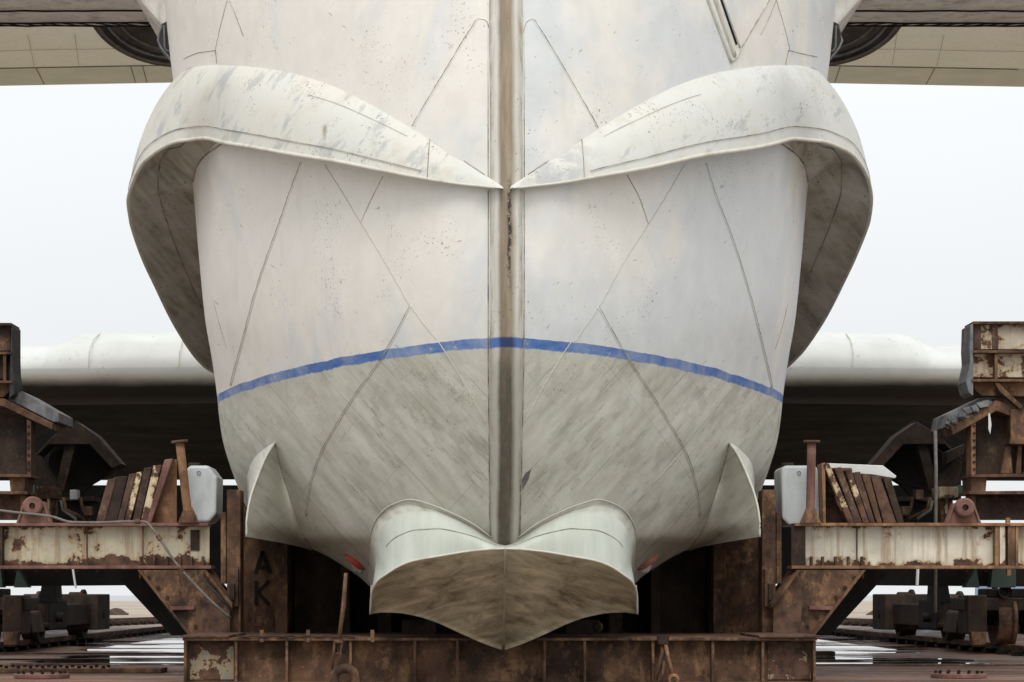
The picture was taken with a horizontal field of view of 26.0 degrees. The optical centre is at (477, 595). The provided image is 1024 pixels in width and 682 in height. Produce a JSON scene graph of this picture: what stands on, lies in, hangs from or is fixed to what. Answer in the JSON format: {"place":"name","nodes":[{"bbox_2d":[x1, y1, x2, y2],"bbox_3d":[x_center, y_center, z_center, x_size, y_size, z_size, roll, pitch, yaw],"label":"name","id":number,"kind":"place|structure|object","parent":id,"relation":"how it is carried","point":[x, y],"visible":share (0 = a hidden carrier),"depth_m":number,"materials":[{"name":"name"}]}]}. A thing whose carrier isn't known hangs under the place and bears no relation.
{"place":"outdoors","nodes":[
{"label":"outdoors","id":0,"kind":"place"},
{"bbox_2d":[110,596,872,600],"bbox_3d":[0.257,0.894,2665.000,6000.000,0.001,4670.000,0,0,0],"label":"sea","id":1,"kind":"structure","parent":0,"point":[134,598],"depth_m":583.12,"materials":[{"name":"grey liquid"}]},
{"bbox_2d":[0,601,1023,681],"bbox_3d":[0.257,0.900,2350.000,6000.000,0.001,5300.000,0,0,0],"label":"ground","id":2,"kind":"structure","parent":0,"point":[844,647],"depth_m":31.95,"materials":[{"name":"grey concrete"}]},
{"bbox_2d":[13,670,69,678],"bbox_3d":[-4.726,0.859,24.000,0.600,0.070,0.600,0,0,0],"label":"flange disc","id":3,"kind":"object","parent":2,"relation":"on","point":[31,674],"visible":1,"depth_m":23.77,"materials":[{"name":"metal"}]},
{"bbox_2d":[0,665,166,672],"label":"bolted strip","id":4,"kind":"object","parent":2,"relation":"on","point":[56,669],"visible":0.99,"depth_m":25.50,"materials":[{"name":"metal"}]},
{"bbox_2d":[0,626,167,652],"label":"rail","id":5,"kind":"object","parent":2,"relation":"on","point":[27,644],"visible":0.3,"depth_m":41.70,"materials":[{"name":"metal"}]},
{"bbox_2d":[0,589,109,644],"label":"rail bogie","id":6,"kind":"object","parent":5,"relation":"on","point":[82,612],"visible":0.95,"depth_m":37.58,"materials":[{"name":"metal"}]},
{"bbox_2d":[0,323,238,602],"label":"support tower","id":7,"kind":"structure","parent":6,"relation":"on","point":[62,465],"depth_m":30.39,"materials":[{"name":"metal"}]},
{"bbox_2d":[0,652,183,653],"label":"slipway plank","id":8,"kind":"object","parent":2,"relation":"on","point":[92,653],"visible":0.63,"depth_m":33.66,"materials":[{"name":"brown wood"}]},
{"bbox_2d":[0,658,183,659],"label":"slipway plank","id":9,"kind":"object","parent":2,"relation":"on","point":[100,659],"visible":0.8,"depth_m":30.63,"materials":[{"name":"wood"}]},
{"bbox_2d":[10,663,183,664],"bbox_3d":[-4.493,0.888,28.670,3.100,0.016,0.243,0,0,0],"label":"slipway plank","id":10,"kind":"object","parent":2,"relation":"on","point":[91,663],"visible":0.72,"depth_m":28.59,"materials":[{"name":"brown wood"}]},
{"bbox_2d":[110,608,128,614],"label":"dirt mound","id":11,"kind":"object","parent":2,"relation":"on","point":[116,611],"visible":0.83,"depth_m":99.66,"materials":[{"name":"soil"}]},
{"bbox_2d":[110,617,155,620],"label":"rail","id":12,"kind":"object","parent":2,"relation":"on","point":[119,619],"visible":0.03,"depth_m":73.41,"materials":[{"name":"metal"}]},
{"bbox_2d":[110,619,159,625],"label":"rail","id":13,"kind":"object","parent":2,"relation":"on","point":[134,622],"visible":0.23,"depth_m":66.47,"materials":[{"name":"metal"}]},
{"bbox_2d":[0,490,1023,681],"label":"docking cradle","id":14,"kind":"object","parent":2,"relation":"on","point":[731,611],"visible":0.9,"depth_m":24.24,"materials":[{"name":"metal"}]},
{"bbox_2d":[72,569,76,587],"bbox_3d":[-4.737,-0.196,26.000,0.061,0.235,0.026,0,0,0],"label":"hanging rod","id":15,"kind":"object","parent":14,"relation":"hanging from","point":[74,579],"visible":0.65,"depth_m":25.99,"materials":[{"name":"paint"}]},
{"bbox_2d":[96,478,115,520],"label":"steel plate","id":16,"kind":"object","parent":14,"relation":"on","point":[105,503],"visible":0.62,"depth_m":24.12,"materials":[{"name":"brown metal"}]},
{"bbox_2d":[0,509,230,618],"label":"hose","id":17,"kind":"object","parent":14,"relation":"on","point":[158,537],"visible":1,"depth_m":23.93,"materials":[{"name":"grey rubber"}]},
{"bbox_2d":[105,476,127,520],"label":"steel plate","id":18,"kind":"object","parent":14,"relation":"on","point":[116,498],"visible":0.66,"depth_m":24.13,"materials":[{"name":"brown metal"}]},
{"bbox_2d":[118,473,136,520],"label":"steel plate","id":19,"kind":"object","parent":14,"relation":"on","point":[127,495],"visible":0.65,"depth_m":24.12,"materials":[{"name":"brown metal"}]},
{"bbox_2d":[125,472,142,519],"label":"steel plate","id":20,"kind":"object","parent":14,"relation":"on","point":[133,500],"visible":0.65,"depth_m":24.13,"materials":[{"name":"beige metal"}]},
{"bbox_2d":[133,467,152,519],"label":"steel plate","id":21,"kind":"object","parent":14,"relation":"on","point":[143,491],"visible":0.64,"depth_m":24.12,"materials":[{"name":"brown metal"}]},
{"bbox_2d":[141,465,162,520],"bbox_3d":[-3.562,-1.104,24.302,0.228,0.634,0.340,0,0,0],"label":"steel plate","id":22,"kind":"object","parent":14,"relation":"on","point":[155,476],"visible":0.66,"depth_m":24.13,"materials":[{"name":"beige metal"}]},
{"bbox_2d":[147,459,174,522],"bbox_3d":[-3.465,-1.137,24.290,0.284,0.699,0.340,0,0,0],"label":"steel plate","id":23,"kind":"object","parent":14,"relation":"on","point":[168,464],"visible":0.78,"depth_m":24.12,"materials":[{"name":"brown metal"}]},
{"bbox_2d":[154,460,176,522],"bbox_3d":[-3.444,-1.138,24.315,0.281,0.702,0.030,0,0,0],"label":"steel plate","id":24,"kind":"object","parent":14,"relation":"on","point":[167,511],"visible":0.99,"depth_m":24.30,"materials":[{"name":"brown metal"}]},
{"bbox_2d":[171,439,198,522],"bbox_3d":[-3.189,-1.237,24.091,0.294,0.911,0.183,0,0,-23],"label":"pipe post","id":25,"kind":"object","parent":14,"relation":"on","point":[188,514],"visible":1,"depth_m":24.04,"materials":[{"name":"orange metal"}]},
{"bbox_2d":[187,463,222,523],"bbox_3d":[-3.055,-1.139,24.722,0.357,0.672,0.636,0,0,0],"label":"plastic tank","id":26,"kind":"object","parent":14,"relation":"on","point":[206,488],"visible":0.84,"depth_m":24.42,"materials":[{"name":"plastic"}]},
{"bbox_2d":[198,575,232,611],"bbox_3d":[-2.841,-0.017,23.968,0.388,0.394,0.038,0,0,8],"label":"cable","id":27,"kind":"object","parent":14,"relation":"attached to","point":[215,592],"visible":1,"depth_m":23.95,"materials":[{"name":"black rubber"}]},
{"bbox_2d":[330,573,360,681],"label":"turnbuckle","id":28,"kind":"object","parent":14,"relation":"attached to","point":[352,671],"visible":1,"depth_m":22.28,"materials":[{"name":"metal"}]},
{"bbox_2d":[0,0,1023,650],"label":"flying boat","id":29,"kind":"object","parent":14,"relation":"on","point":[498,324],"visible":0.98,"depth_m":22.00,"materials":[{"name":"paint"}]},
{"bbox_2d":[592,622,602,631],"bbox_3d":[1.266,0.337,23.400,0.116,0.115,0.070,0,0,0],"label":"shackle ring","id":30,"kind":"object","parent":14,"relation":"on","point":[600,624],"visible":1,"depth_m":23.37,"materials":[{"name":"metal"}]},
{"bbox_2d":[653,635,679,681],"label":"turnbuckle","id":31,"kind":"object","parent":14,"relation":"attached to","point":[662,640],"visible":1,"depth_m":22.30,"materials":[{"name":"orange metal"}]},
{"bbox_2d":[774,463,818,526],"bbox_3d":[3.571,-1.122,24.722,0.451,0.706,0.636,0,0,0],"label":"plastic tank","id":32,"kind":"object","parent":14,"relation":"on","point":[790,479],"visible":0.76,"depth_m":24.42,"materials":[{"name":"plastic"}]},
{"bbox_2d":[800,440,820,522],"bbox_3d":[3.623,-1.236,24.070,0.189,0.901,0.189,0,0,-40],"label":"pipe post","id":33,"kind":"object","parent":14,"relation":"on","point":[810,514],"visible":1,"depth_m":24.04,"materials":[{"name":"metal"}]},
{"bbox_2d":[817,463,825,522],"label":"steel plate","id":34,"kind":"object","parent":14,"relation":"on","point":[821,492],"visible":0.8,"depth_m":24.17,"materials":[{"name":"brown metal"}]},
{"bbox_2d":[825,468,851,522],"bbox_3d":[3.998,-1.095,24.750,0.294,0.629,0.500,0,0,0],"label":"steel plate","id":35,"kind":"object","parent":14,"relation":"on","point":[832,515],"visible":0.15,"depth_m":24.50,"materials":[{"name":"brown metal"}]},
{"bbox_2d":[826,463,895,478],"bbox_3d":[4.262,-1.382,24.850,0.773,0.167,0.500,0,0,0],"label":"white board","id":36,"kind":"object","parent":35,"relation":"on","point":[882,471],"visible":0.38,"depth_m":24.60,"materials":[{"name":"paint"}]},
{"bbox_2d":[824,463,853,522],"bbox_3d":[3.936,-1.111,24.290,0.333,0.649,0.340,0,0,0],"label":"steel plate","id":37,"kind":"object","parent":14,"relation":"on","point":[838,499],"visible":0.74,"depth_m":24.12,"materials":[{"name":"brown metal"}]},
{"bbox_2d":[832,467,861,522],"bbox_3d":[4.037,-1.091,24.302,0.300,0.608,0.340,0,0,0],"label":"steel plate","id":38,"kind":"object","parent":14,"relation":"on","point":[838,473],"visible":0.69,"depth_m":24.13,"materials":[{"name":"brown metal"}]},
{"bbox_2d":[843,469,868,522],"bbox_3d":[4.130,-1.079,24.290,0.259,0.583,0.340,0,0,0],"label":"steel plate","id":39,"kind":"object","parent":14,"relation":"on","point":[850,480],"visible":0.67,"depth_m":24.12,"materials":[{"name":"brown metal"}]},
{"bbox_2d":[852,472,874,522],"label":"steel plate","id":40,"kind":"object","parent":14,"relation":"on","point":[857,476],"visible":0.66,"depth_m":24.13,"materials":[{"name":"brown metal"}]},
{"bbox_2d":[861,474,881,522],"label":"steel plate","id":41,"kind":"object","parent":14,"relation":"on","point":[866,479],"visible":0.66,"depth_m":24.12,"materials":[{"name":"brown metal"}]},
{"bbox_2d":[870,475,895,522],"bbox_3d":[4.421,-1.046,24.302,0.276,0.518,0.340,0,0,0],"label":"steel plate","id":42,"kind":"object","parent":14,"relation":"on","point":[885,509],"visible":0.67,"depth_m":24.13,"materials":[{"name":"brown metal"}]},
{"bbox_2d":[881,477,903,522],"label":"steel plate","id":43,"kind":"object","parent":14,"relation":"on","point":[890,492],"visible":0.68,"depth_m":24.12,"materials":[{"name":"brown metal"}]},
{"bbox_2d":[916,569,918,584],"bbox_3d":[5.160,-0.218,26.000,0.045,0.206,0.036,0,0,0],"label":"hanging rod","id":44,"kind":"object","parent":14,"relation":"hanging from","point":[917,576],"visible":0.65,"depth_m":25.99,"materials":[{"name":"paint"}]},
{"bbox_2d":[816,651,834,655],"bbox_3d":[4.457,0.863,32.803,1.600,0.066,0.502,0,0,0],"label":"slipway plank","id":45,"kind":"object","parent":2,"relation":"on","point":[825,653],"visible":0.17,"depth_m":32.63,"materials":[{"name":"wood"}]},
{"bbox_2d":[845,618,872,620],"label":"rail","id":46,"kind":"object","parent":2,"relation":"on","point":[857,619],"visible":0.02,"depth_m":71.28,"materials":[{"name":"metal"}]},
{"bbox_2d":[816,659,973,660],"bbox_3d":[5.207,0.888,30.275,3.100,0.016,0.264,0,0,0],"label":"slipway plank","id":47,"kind":"object","parent":2,"relation":"on","point":[894,660],"visible":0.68,"depth_m":30.25,"materials":[{"name":"wood"}]},
{"bbox_2d":[816,664,1023,665],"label":"slipway plank","id":48,"kind":"object","parent":2,"relation":"on","point":[923,664],"visible":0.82,"depth_m":28.20,"materials":[{"name":"brown wood"}]},
{"bbox_2d":[831,628,1023,655],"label":"rail","id":49,"kind":"object","parent":2,"relation":"on","point":[1011,649],"visible":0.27,"depth_m":39.04,"materials":[{"name":"metal"}]},
{"bbox_2d":[873,588,1023,645],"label":"rail bogie","id":50,"kind":"object","parent":49,"relation":"on","point":[997,613],"visible":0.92,"depth_m":34.49,"materials":[{"name":"metal"}]},
{"bbox_2d":[762,321,1023,602],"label":"support tower","id":51,"kind":"structure","parent":50,"relation":"on","point":[992,359],"depth_m":28.35,"materials":[{"name":"brown metal"}]},
{"bbox_2d":[933,430,937,612],"bbox_3d":[5.580,-0.897,27.000,0.053,2.220,0.044,0,0,0],"label":"thin pole","id":52,"kind":"object","parent":50,"relation":"on","point":[935,508],"visible":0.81,"depth_m":26.98,"materials":[{"name":"grey metal"}]},
{"bbox_2d":[840,620,1020,633],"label":"rail","id":53,"kind":"object","parent":2,"relation":"on","point":[857,623],"visible":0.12,"depth_m":64.62,"materials":[{"name":"metal"}]},
{"bbox_2d":[931,670,986,677],"bbox_3d":[5.233,0.859,24.100,0.600,0.070,0.600,0,0,0],"label":"flange disc","id":54,"kind":"object","parent":2,"relation":"on","point":[957,674],"visible":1,"depth_m":23.89,"materials":[{"name":"metal"}]},
{"bbox_2d":[0,83,1023,595],"label":"sky","id":55,"kind":"structure","parent":0,"point":[941,252],"materials":[{"name":"white"}]},
{"bbox_2d":[975,586,1023,594],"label":"blue shed","id":56,"kind":"structure","parent":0,"point":[980,587],"depth_m":133.06,"materials":[{"name":"grey metal"}]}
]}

